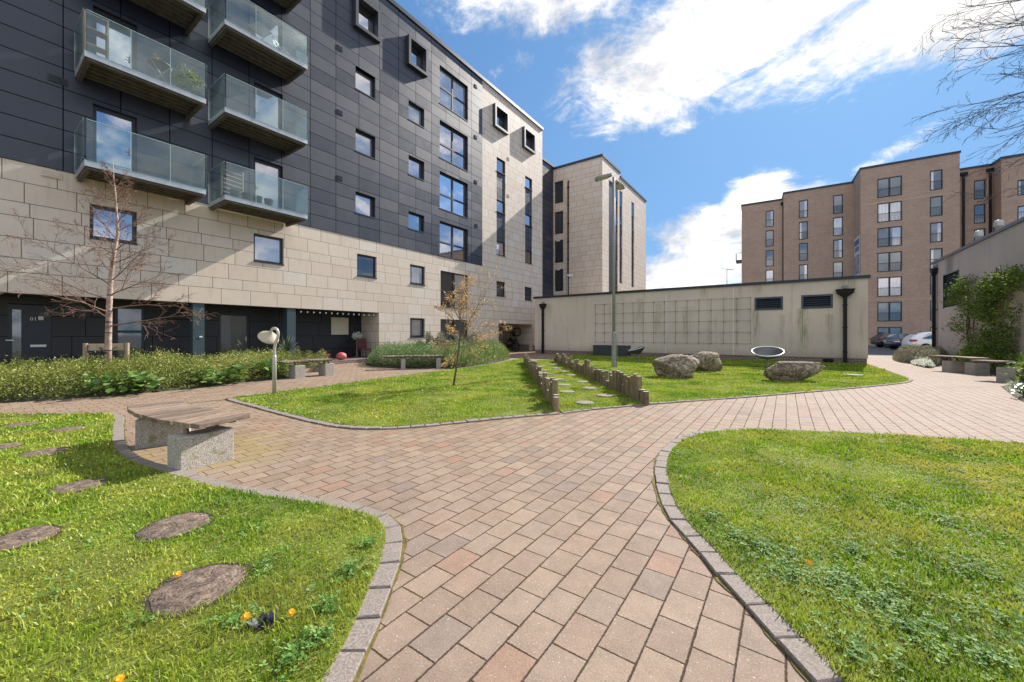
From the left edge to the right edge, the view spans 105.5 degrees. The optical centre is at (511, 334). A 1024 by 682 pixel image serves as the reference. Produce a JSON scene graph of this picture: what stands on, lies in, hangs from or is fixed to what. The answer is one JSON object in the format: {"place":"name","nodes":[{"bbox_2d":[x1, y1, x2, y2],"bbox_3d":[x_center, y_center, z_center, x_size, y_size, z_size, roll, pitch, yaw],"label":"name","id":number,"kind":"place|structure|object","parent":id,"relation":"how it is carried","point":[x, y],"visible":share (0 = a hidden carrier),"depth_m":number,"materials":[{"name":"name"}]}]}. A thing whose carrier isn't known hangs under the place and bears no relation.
{"place":"outdoors","nodes":[
{"label":"outdoors","id":0,"kind":"place"},
{"bbox_2d":[0,411,386,681],"bbox_3d":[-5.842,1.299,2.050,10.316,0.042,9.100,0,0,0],"label":"lawn","id":1,"kind":"structure","parent":0,"point":[107,671],"depth_m":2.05,"materials":[{"name":"green plant"}]},
{"bbox_2d":[0,524,64,552],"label":"log disc","id":2,"kind":"object","parent":1,"relation":"on","point":[16,539],"visible":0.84,"depth_m":2.46,"materials":[{"name":"wood"}]},
{"bbox_2d":[17,447,70,457],"bbox_3d":[-5.066,1.294,4.224,0.420,0.051,0.422,0,0,-8],"label":"log disc","id":3,"kind":"object","parent":1,"relation":"on","point":[34,453],"visible":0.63,"depth_m":4.19,"materials":[{"name":"wood"}]},
{"bbox_2d":[47,477,110,494],"bbox_3d":[-3.653,1.294,3.288,0.381,0.051,0.388,0,0,-9],"label":"log disc","id":4,"kind":"object","parent":1,"relation":"on","point":[80,485],"visible":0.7,"depth_m":3.27,"materials":[{"name":"wood"}]},
{"bbox_2d":[131,511,214,542],"bbox_3d":[-2.245,1.294,2.595,0.422,0.051,0.420,0,0,28],"label":"log disc","id":5,"kind":"object","parent":1,"relation":"on","point":[172,526],"visible":0.79,"depth_m":2.58,"materials":[{"name":"wood"}]},
{"bbox_2d":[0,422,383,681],"bbox_3d":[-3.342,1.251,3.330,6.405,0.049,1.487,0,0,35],"label":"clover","id":6,"kind":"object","parent":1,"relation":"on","point":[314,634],"visible":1,"depth_m":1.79,"materials":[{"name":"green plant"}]},
{"bbox_2d":[140,562,252,619],"bbox_3d":[-1.574,1.294,1.970,0.453,0.051,0.450,0,0,-39],"label":"log disc","id":7,"kind":"object","parent":1,"relation":"on","point":[190,588],"visible":0.79,"depth_m":1.95,"materials":[{"name":"wood"}]},
{"bbox_2d":[246,611,281,628],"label":"flower","id":8,"kind":"object","parent":1,"relation":"on","point":[267,618],"visible":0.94,"depth_m":1.72,"materials":[{"name":"purple plant"}]},
{"bbox_2d":[233,358,557,426],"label":"lawn","id":9,"kind":"structure","parent":0,"point":[439,413],"depth_m":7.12,"materials":[{"name":"green plant"}]},
{"bbox_2d":[257,327,279,393],"bbox_3d":[-5.274,0.593,8.468,0.433,1.514,0.360,0,0,-22],"label":"garden lamp","id":10,"kind":"object","parent":9,"relation":"on","point":[269,337],"visible":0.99,"depth_m":8.37,"materials":[{"name":"metal"}]},
{"bbox_2d":[429,266,511,384],"bbox_3d":[-1.037,-0.298,9.809,2.101,3.304,1.337,0,0,-24],"label":"amber tree","id":11,"kind":"object","parent":9,"relation":"on","point":[463,287],"visible":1,"depth_m":9.72,"materials":[{"name":"brown plant"}]},
{"bbox_2d":[0,350,1023,681],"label":"paving","id":12,"kind":"structure","parent":0,"point":[548,548],"depth_m":2.93,"materials":[{"name":"beige brick"}]},
{"bbox_2d":[127,399,249,469],"bbox_3d":[-3.743,1.084,4.387,2.053,0.472,0.653,0,0,32],"label":"bench","id":13,"kind":"object","parent":12,"relation":"on","point":[170,424],"visible":0.98,"depth_m":4.00,"materials":[{"name":"grey wood"}]},
{"bbox_2d":[21,412,402,681],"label":"kerb","id":14,"kind":"structure","parent":12,"relation":"on","point":[345,665],"depth_m":2.15,"materials":[{"name":"grey stone"}]},
{"bbox_2d":[123,419,406,681],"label":"joint moss","id":15,"kind":"object","parent":12,"relation":"on","point":[360,669],"visible":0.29,"depth_m":1.93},
{"bbox_2d":[0,0,543,369],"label":"apartment building","id":16,"kind":"structure","parent":12,"relation":"on","point":[385,156],"depth_m":15.29,"materials":[{"name":"stone"}]},
{"bbox_2d":[6,304,51,369],"bbox_3d":[-14.312,0.200,11.529,0.120,2.160,0.878,0,0,35],"label":"front door","id":17,"kind":"structure","parent":16,"relation":"in","point":[28,335],"depth_m":11.54,"materials":[{"name":"black paint"}]},
{"bbox_2d":[82,9,108,58],"bbox_3d":[-11.834,-8.295,11.072,0.300,1.450,0.480,0,0,35],"label":"shelf unit","id":18,"kind":"object","parent":16,"relation":"on","point":[93,31],"visible":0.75,"depth_m":11.05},
{"bbox_2d":[89,204,137,244],"bbox_3d":[-12.226,-3.352,11.952,0.225,1.045,1.053,0,0,35],"label":"window","id":19,"kind":"structure","parent":16,"relation":"in","point":[131,219],"depth_m":11.96,"materials":[{"name":"clear glass"}]},
{"bbox_2d":[93,105,135,171],"bbox_3d":[-12.246,-5.760,11.998,0.140,2.176,0.956,0,0,35],"label":"balcony door","id":20,"kind":"structure","parent":16,"relation":"in","point":[111,145],"depth_m":12.01,"materials":[{"name":"clear glass"}]},
{"bbox_2d":[93,7,135,69],"bbox_3d":[-12.246,-8.680,11.998,0.140,2.176,0.956,0,0,35],"label":"balcony door","id":21,"kind":"structure","parent":16,"relation":"in","point":[122,41],"depth_m":12.08,"materials":[{"name":"clear glass"}]},
{"bbox_2d":[115,306,144,361],"bbox_3d":[-13.093,0.165,13.339,0.090,2.226,0.736,0,0,35],"label":"glazed door","id":22,"kind":"structure","parent":16,"relation":"in","point":[133,334],"depth_m":13.35,"materials":[{"name":"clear glass"}]},
{"bbox_2d":[146,58,172,82],"bbox_3d":[-10.834,-7.929,11.970,0.600,0.731,0.600,0,0,35],"label":"bistro table","id":23,"kind":"object","parent":16,"relation":"on","point":[160,65],"visible":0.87,"depth_m":11.92,"materials":[{"name":"metal"}]},
{"bbox_2d":[165,64,205,95],"bbox_3d":[-10.363,-8.029,12.362,0.915,0.966,0.983,0,0,35],"label":"potted plant","id":24,"kind":"object","parent":16,"relation":"on","point":[180,81],"visible":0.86,"depth_m":12.25,"materials":[{"name":"green plant"}]},
{"bbox_2d":[219,313,248,357],"bbox_3d":[-11.307,0.215,15.833,0.140,2.126,1.079,0,0,35],"label":"glazed door","id":25,"kind":"structure","parent":16,"relation":"in","point":[233,328],"depth_m":15.84,"materials":[{"name":"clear glass"}]},
{"bbox_2d":[247,21,272,38],"bbox_3d":[-9.254,-10.844,14.285,0.540,0.722,0.600,0,0,18],"label":"folding table","id":26,"kind":"object","parent":16,"relation":"on","point":[254,26],"visible":0.9,"depth_m":14.28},
{"bbox_2d":[254,158,280,207],"bbox_3d":[-9.761,-5.760,15.526,0.140,2.176,1.046,0,0,35],"label":"balcony door","id":27,"kind":"structure","parent":16,"relation":"in","point":[266,186],"depth_m":15.56,"materials":[{"name":"clear glass"}]},
{"bbox_2d":[254,83,280,128],"bbox_3d":[-9.761,-8.680,15.526,0.140,2.176,1.046,0,0,35],"label":"balcony door","id":28,"kind":"structure","parent":16,"relation":"in","point":[267,108],"depth_m":15.56,"materials":[{"name":"clear glass"}]},
{"bbox_2d":[254,8,280,49],"bbox_3d":[-9.761,-11.600,15.526,0.140,2.176,1.046,0,0,35],"label":"balcony door","id":29,"kind":"structure","parent":16,"relation":"in","point":[273,26],"depth_m":15.62,"materials":[{"name":"clear glass"}]},
{"bbox_2d":[253,234,283,265],"bbox_3d":[-9.716,-3.370,15.517,0.225,1.108,1.118,0,0,35],"label":"window","id":30,"kind":"structure","parent":16,"relation":"in","point":[267,249],"depth_m":15.56,"materials":[{"name":"clear glass"}]},
{"bbox_2d":[331,316,349,335],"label":"window","id":31,"kind":"structure","parent":16,"relation":"in","point":[340,326],"depth_m":19.64,"materials":[{"name":"beige glass"}]},
{"bbox_2d":[355,69,375,99],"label":"window","id":32,"kind":"structure","parent":16,"relation":"in","point":[364,83],"depth_m":19.20,"materials":[{"name":"clear glass"}]},
{"bbox_2d":[355,130,375,159],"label":"window","id":33,"kind":"structure","parent":16,"relation":"in","point":[364,143],"depth_m":19.20,"materials":[{"name":"clear glass"}]},
{"bbox_2d":[355,193,375,218],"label":"window","id":34,"kind":"structure","parent":16,"relation":"in","point":[364,204],"depth_m":19.20,"materials":[{"name":"clear glass"}]},
{"bbox_2d":[357,254,376,278],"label":"window","id":35,"kind":"structure","parent":16,"relation":"in","point":[365,264],"depth_m":19.18,"materials":[{"name":"clear glass"}]},
{"bbox_2d":[353,0,380,43],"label":"oriel window","id":36,"kind":"structure","parent":16,"relation":"in","point":[366,17],"depth_m":19.11,"materials":[{"name":"grey metal"}]},
{"bbox_2d":[409,103,423,127],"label":"window","id":37,"kind":"structure","parent":16,"relation":"in","point":[415,114],"depth_m":21.84,"materials":[{"name":"clear glass"}]},
{"bbox_2d":[408,212,424,232],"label":"window","id":38,"kind":"structure","parent":16,"relation":"in","point":[415,221],"depth_m":21.84,"materials":[{"name":"clear glass"}]},
{"bbox_2d":[409,157,424,180],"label":"window","id":39,"kind":"structure","parent":16,"relation":"in","point":[415,167],"depth_m":21.84,"materials":[{"name":"clear glass"}]},
{"bbox_2d":[406,34,427,77],"bbox_3d":[-5.356,-15.365,21.609,0.560,1.570,1.374,0,0,35],"label":"oriel window","id":40,"kind":"structure","parent":16,"relation":"in","point":[416,52],"depth_m":21.67,"materials":[{"name":"grey metal"}]},
{"bbox_2d":[410,265,425,285],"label":"window","id":41,"kind":"structure","parent":16,"relation":"in","point":[416,272],"depth_m":21.82,"materials":[{"name":"clear glass"}]},
{"bbox_2d":[410,318,425,337],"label":"window","id":42,"kind":"structure","parent":16,"relation":"in","point":[416,324],"depth_m":21.82,"materials":[{"name":"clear glass"}]},
{"bbox_2d":[440,222,466,261],"bbox_3d":[-3.660,-5.705,24.152,0.265,2.109,2.521,0,0,35],"label":"window","id":43,"kind":"structure","parent":16,"relation":"in","point":[452,238],"depth_m":24.17,"materials":[{"name":"clear glass"}]},
{"bbox_2d":[441,271,466,308],"bbox_3d":[-3.601,-2.722,24.201,0.225,2.194,2.490,0,0,35],"label":"window","id":44,"kind":"structure","parent":16,"relation":"in","point":[448,280],"depth_m":24.04,"materials":[{"name":"clear glass"}]},
{"bbox_2d":[441,319,466,342],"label":"window","id":45,"kind":"structure","parent":16,"relation":"in","point":[443,321],"depth_m":24.19,"materials":[{"name":"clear glass"}]},
{"bbox_2d":[440,68,467,121],"bbox_3d":[-3.660,-14.853,24.152,0.265,2.289,2.521,0,0,35],"label":"window","id":46,"kind":"structure","parent":16,"relation":"in","point":[452,93],"depth_m":24.17,"materials":[{"name":"clear glass"}]},
{"bbox_2d":[440,122,467,171],"bbox_3d":[-3.660,-11.615,24.152,0.265,2.268,2.521,0,0,35],"label":"window","id":47,"kind":"structure","parent":16,"relation":"in","point":[452,144],"depth_m":24.17,"materials":[{"name":"clear glass"}]},
{"bbox_2d":[440,173,467,218],"bbox_3d":[-3.660,-8.594,24.152,0.265,2.242,2.521,0,0,35],"label":"window","id":48,"kind":"structure","parent":16,"relation":"in","point":[452,191],"depth_m":24.17,"materials":[{"name":"clear glass"}]},
{"bbox_2d":[493,103,508,135],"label":"oriel window","id":49,"kind":"structure","parent":16,"relation":"in","point":[500,116],"depth_m":28.07,"materials":[{"name":"grey metal"}]},
{"bbox_2d":[522,126,535,154],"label":"oriel window","id":50,"kind":"structure","parent":16,"relation":"in","point":[528,137],"depth_m":31.11,"materials":[{"name":"grey metal"}]},
{"bbox_2d":[277,358,334,378],"bbox_3d":[-6.360,1.049,11.995,0.598,0.542,1.581,0,0,34],"label":"bench","id":51,"kind":"object","parent":12,"relation":"on","point":[295,371],"visible":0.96,"depth_m":11.74,"materials":[{"name":"grey concrete"}]},
{"bbox_2d":[294,348,333,366],"bbox_3d":[-8.035,0.928,15.818,1.490,0.804,1.786,0,0,-17],"label":"shrub","id":52,"kind":"object","parent":12,"relation":"on","point":[306,364],"visible":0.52,"depth_m":15.65,"materials":[{"name":"green plant"}]},
{"bbox_2d":[226,359,559,429],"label":"kerb","id":53,"kind":"structure","parent":12,"relation":"on","point":[278,412],"depth_m":5.87,"materials":[{"name":"grey stone"}]},
{"bbox_2d":[365,338,449,368],"bbox_3d":[-4.816,0.716,18.216,6.933,1.204,5.097,0,0,35],"label":"shrub","id":54,"kind":"object","parent":12,"relation":"on","point":[375,358],"visible":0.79,"depth_m":15.84,"materials":[{"name":"green plant"}]},
{"bbox_2d":[382,355,442,368],"bbox_3d":[-3.791,1.059,14.932,2.244,0.522,0.457,0,0,-18],"label":"bench","id":55,"kind":"object","parent":12,"relation":"on","point":[437,360],"visible":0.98,"depth_m":14.88,"materials":[{"name":"grey wood"}]},
{"bbox_2d":[416,330,449,347],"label":"shrub","id":56,"kind":"object","parent":12,"relation":"on","point":[429,338],"visible":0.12,"depth_m":19.52,"materials":[{"name":"green plant"}]},
{"bbox_2d":[440,338,511,368],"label":"strap leaved plants","id":57,"kind":"object","parent":12,"relation":"on","point":[495,352],"visible":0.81,"depth_m":16.89,"materials":[{"name":"green plant"}]},
{"bbox_2d":[533,275,870,363],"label":"building","id":58,"kind":"structure","parent":12,"relation":"on","point":[815,320],"depth_m":20.26,"materials":[{"name":"grey concrete"}]},
{"bbox_2d":[652,437,811,681],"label":"joint moss","id":59,"kind":"object","parent":12,"relation":"on","point":[794,664],"visible":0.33,"depth_m":2.04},
{"bbox_2d":[561,365,911,413],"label":"kerb","id":60,"kind":"structure","parent":12,"relation":"on","point":[654,403],"depth_m":7.89,"materials":[{"name":"grey stone"}]},
{"bbox_2d":[654,428,1023,681],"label":"kerb","id":61,"kind":"structure","parent":12,"relation":"on","point":[809,660],"depth_m":1.96,"materials":[{"name":"grey stone"}]},
{"bbox_2d":[892,343,950,366],"bbox_3d":[21.223,0.855,19.931,3.203,0.890,11.684,0,0,35],"label":"grey hedge","id":62,"kind":"object","parent":12,"relation":"on","point":[906,354],"visible":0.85,"depth_m":17.97,"materials":[{"name":"green plant"}]},
{"bbox_2d":[910,356,935,367],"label":"white flowers","id":63,"kind":"object","parent":12,"relation":"on","point":[922,362],"visible":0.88,"depth_m":15.81,"materials":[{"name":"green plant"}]},
{"bbox_2d":[927,355,991,374],"bbox_3d":[15.473,1.039,13.460,0.618,0.562,1.734,0,0,10],"label":"bench","id":64,"kind":"object","parent":12,"relation":"on","point":[976,368],"visible":0.94,"depth_m":12.96,"materials":[{"name":"grey concrete"}]},
{"bbox_2d":[903,0,1023,208],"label":"bare tree","id":65,"kind":"object","parent":12,"relation":"on","point":[1005,74],"visible":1,"depth_m":6.50,"materials":[{"name":"brown wood"}]},
{"bbox_2d":[929,216,1023,360],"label":"grey building","id":66,"kind":"structure","parent":12,"relation":"on","point":[993,250],"depth_m":16.43,"materials":[{"name":"concrete"}]},
{"bbox_2d":[939,274,979,349],"bbox_3d":[19.548,-0.657,17.044,0.783,3.926,3.543,0,0,35],"label":"climbing plant","id":67,"kind":"object","parent":66,"relation":"attached to","point":[961,290],"visible":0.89,"depth_m":16.75,"materials":[{"name":"green plant"}]},
{"bbox_2d":[964,264,1023,359],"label":"climbing plant","id":68,"kind":"object","parent":66,"relation":"attached to","point":[994,287],"visible":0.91,"depth_m":13.91,"materials":[{"name":"green plant"}]},
{"bbox_2d":[542,157,553,295],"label":"link block","id":69,"kind":"structure","parent":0,"point":[547,227],"depth_m":38.71,"materials":[{"name":"stone"}]},
{"bbox_2d":[553,154,646,294],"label":"stone tower","id":70,"kind":"structure","parent":0,"point":[582,226],"depth_m":38.63,"materials":[{"name":"stone"}]},
{"bbox_2d":[394,0,1023,288],"label":"sky","id":71,"kind":"structure","parent":0,"point":[707,109],"materials":[{"name":"blue"}]},
{"bbox_2d":[535,354,908,411],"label":"lawn","id":72,"kind":"structure","parent":0,"point":[773,386],"depth_m":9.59,"materials":[{"name":"green plant"}]},
{"bbox_2d":[595,173,624,366],"bbox_3d":[3.951,-2.471,15.510,1.306,7.743,0.607,0,0,-11],"label":"lamp post","id":73,"kind":"object","parent":72,"relation":"on","point":[619,185],"visible":0.97,"depth_m":15.26,"materials":[{"name":"metal"}]},
{"bbox_2d":[593,345,630,355],"bbox_3d":[5.972,0.970,23.386,2.133,0.660,0.660,0,0,35],"label":"metal box","id":74,"kind":"object","parent":72,"relation":"on","point":[606,350],"visible":0.77,"depth_m":23.13,"materials":[{"name":"grey metal"}]},
{"bbox_2d":[652,354,699,377],"bbox_3d":[5.030,0.987,11.794,1.427,0.797,0.983,0,0,0],"label":"boulder","id":75,"kind":"object","parent":72,"relation":"on","point":[678,365],"visible":0.91,"depth_m":11.53,"materials":[{"name":"stone"}]},
{"bbox_2d":[691,351,722,370],"bbox_3d":[6.713,0.992,13.879,1.560,0.785,1.001,0,0,0],"label":"boulder","id":76,"kind":"object","parent":72,"relation":"on","point":[710,361],"visible":0.66,"depth_m":13.51,"materials":[{"name":"stone"}]},
{"bbox_2d":[751,346,784,367],"bbox_3d":[9.730,0.905,14.828,1.057,0.907,1.031,0,0,0],"label":"metal dish","id":77,"kind":"object","parent":72,"relation":"on","point":[767,353],"visible":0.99,"depth_m":15.01,"materials":[{"name":"white metal"}]},
{"bbox_2d":[763,361,824,380],"bbox_3d":[7.843,1.051,10.868,1.629,0.634,0.665,0,0,0],"label":"boulder","id":78,"kind":"object","parent":72,"relation":"on","point":[789,370],"visible":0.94,"depth_m":10.65,"materials":[{"name":"stone"}]},
{"bbox_2d":[666,426,1023,681],"bbox_3d":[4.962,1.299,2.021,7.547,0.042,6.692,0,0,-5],"label":"lawn","id":79,"kind":"structure","parent":0,"point":[848,610],"depth_m":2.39,"materials":[{"name":"green plant"}]},
{"bbox_2d":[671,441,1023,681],"bbox_3d":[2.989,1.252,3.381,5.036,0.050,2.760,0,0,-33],"label":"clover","id":80,"kind":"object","parent":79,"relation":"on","point":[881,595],"visible":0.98,"depth_m":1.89,"materials":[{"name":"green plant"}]},
{"bbox_2d":[868,346,898,355],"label":"road","id":81,"kind":"structure","parent":0,"point":[878,351],"depth_m":30.04,"materials":[{"name":"grey asphalt"}]},
{"bbox_2d":[869,333,906,347],"bbox_3d":[38.317,0.584,38.189,4.494,1.443,1.850,0,0,21],"label":"parked car","id":82,"kind":"object","parent":81,"relation":"on","point":[877,340],"visible":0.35,"depth_m":38.11,"materials":[{"name":"black paint"}]},
{"bbox_2d":[900,331,931,346],"bbox_3d":[31.233,0.534,27.998,4.394,1.542,1.870,0,0,27],"label":"parked car","id":83,"kind":"object","parent":81,"relation":"on","point":[921,338],"visible":0.23,"depth_m":28.09,"materials":[{"name":"white paint"}]},
{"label":"soil","id":84,"kind":"structure","parent":0,"visible":0},
{"bbox_2d":[951,340,1023,382],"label":"ground cover","id":85,"kind":"object","parent":84,"relation":"on","point":[971,350],"visible":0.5,"depth_m":13.97,"materials":[{"name":"green plant"}]},
{"bbox_2d":[969,360,1023,381],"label":"bench","id":86,"kind":"object","parent":84,"relation":"on","point":[1010,372],"visible":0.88,"depth_m":10.77,"materials":[{"name":"grey concrete"}]},
{"bbox_2d":[1000,362,1023,382],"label":"broad leaved plant","id":87,"kind":"object","parent":84,"relation":"on","point":[1018,368],"visible":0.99,"depth_m":9.78,"materials":[{"name":"green plant"}]},
{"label":"soil","id":88,"kind":"structure","parent":0,"visible":0},
{"bbox_2d":[83,343,128,364],"bbox_3d":[-10.860,0.790,10.184,1.202,1.120,0.873,0,0,66],"label":"tree stake","id":89,"kind":"object","parent":88,"relation":"on","point":[87,347],"visible":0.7,"depth_m":10.50,"materials":[{"name":"brown wood"}]},
{"bbox_2d":[0,161,216,362],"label":"birch tree","id":90,"kind":"object","parent":88,"relation":"on","point":[108,322],"visible":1,"depth_m":9.84,"materials":[{"name":"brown plant"}]},
{"bbox_2d":[80,371,147,393],"bbox_3d":[-8.745,1.037,8.447,1.650,0.538,1.201,0,0,35],"label":"broad leaved plant","id":91,"kind":"object","parent":88,"relation":"on","point":[105,378],"visible":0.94,"depth_m":8.13,"materials":[{"name":"green plant"}]},
{"bbox_2d":[120,371,178,391],"bbox_3d":[-8.121,1.060,8.787,0.957,0.492,1.615,0,0,-39],"label":"broad leaved plant","id":92,"kind":"object","parent":88,"relation":"on","point":[151,383],"visible":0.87,"depth_m":8.68,"materials":[{"name":"green plant"}]},
{"bbox_2d":[0,344,305,402],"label":"shrub bed","id":93,"kind":"object","parent":88,"relation":"on","point":[22,380],"visible":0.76,"depth_m":9.00,"materials":[{"name":"green plant"}]},
{"bbox_2d":[184,367,224,384],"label":"broad leaved plant","id":94,"kind":"object","parent":88,"relation":"on","point":[209,370],"visible":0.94,"depth_m":9.70,"materials":[{"name":"green plant"}]},
{"bbox_2d":[217,363,258,380],"bbox_3d":[-7.509,1.035,10.385,1.230,0.540,0.911,0,0,28],"label":"broad leaved plant","id":95,"kind":"object","parent":88,"relation":"on","point":[237,367],"visible":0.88,"depth_m":10.31,"materials":[{"name":"green plant"}]},
{"bbox_3d":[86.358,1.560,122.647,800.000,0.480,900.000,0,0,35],"label":"ground","id":96,"kind":"structure","parent":0,"visible":0},
{"bbox_2d":[736,150,1023,345],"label":"brick flats","id":97,"kind":"structure","parent":96,"relation":"on","point":[904,222],"depth_m":45.24,"materials":[{"name":"brick"}]},
{"bbox_2d":[854,235,859,275],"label":"banner","id":98,"kind":"object","parent":97,"relation":"attached to","point":[856,256],"visible":0.95,"depth_m":47.68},
{"bbox_2d":[877,175,901,197],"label":"window","id":99,"kind":"structure","parent":97,"relation":"in","point":[890,186],"depth_m":45.20,"materials":[{"name":"clear glass"}]},
{"bbox_2d":[877,201,901,222],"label":"window","id":100,"kind":"structure","parent":97,"relation":"in","point":[890,211],"depth_m":45.20,"materials":[{"name":"clear glass"}]},
{"bbox_2d":[877,226,901,247],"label":"window","id":101,"kind":"structure","parent":97,"relation":"in","point":[889,236],"depth_m":45.20,"materials":[{"name":"clear glass"}]},
{"bbox_2d":[877,251,901,271],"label":"window","id":102,"kind":"structure","parent":97,"relation":"in","point":[887,261],"depth_m":45.20,"materials":[{"name":"clear glass"}]},
{"bbox_2d":[877,276,901,296],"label":"window","id":103,"kind":"structure","parent":97,"relation":"in","point":[886,286],"depth_m":45.20,"materials":[{"name":"clear glass"}]},
{"bbox_2d":[877,302,901,321],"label":"window","id":104,"kind":"structure","parent":97,"relation":"in","point":[886,311],"depth_m":45.20,"materials":[{"name":"clear glass"}]},
{"bbox_2d":[930,169,942,190],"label":"window","id":105,"kind":"structure","parent":97,"relation":"in","point":[936,176],"depth_m":43.16,"materials":[{"name":"clear glass"}]},
{"bbox_2d":[930,195,942,216],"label":"window","id":106,"kind":"structure","parent":97,"relation":"in","point":[936,202],"depth_m":43.17,"materials":[{"name":"clear glass"}]},
{"bbox_2d":[930,222,942,242],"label":"window","id":107,"kind":"structure","parent":97,"relation":"in","point":[936,229],"depth_m":43.16,"materials":[{"name":"clear glass"}]},
{"bbox_2d":[974,179,984,199],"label":"window","id":108,"kind":"structure","parent":97,"relation":"in","point":[979,187],"depth_m":43.91,"materials":[{"name":"clear glass"}]},
{"bbox_2d":[974,204,984,223],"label":"window","id":109,"kind":"structure","parent":97,"relation":"in","point":[979,214],"depth_m":43.91,"materials":[{"name":"clear glass"}]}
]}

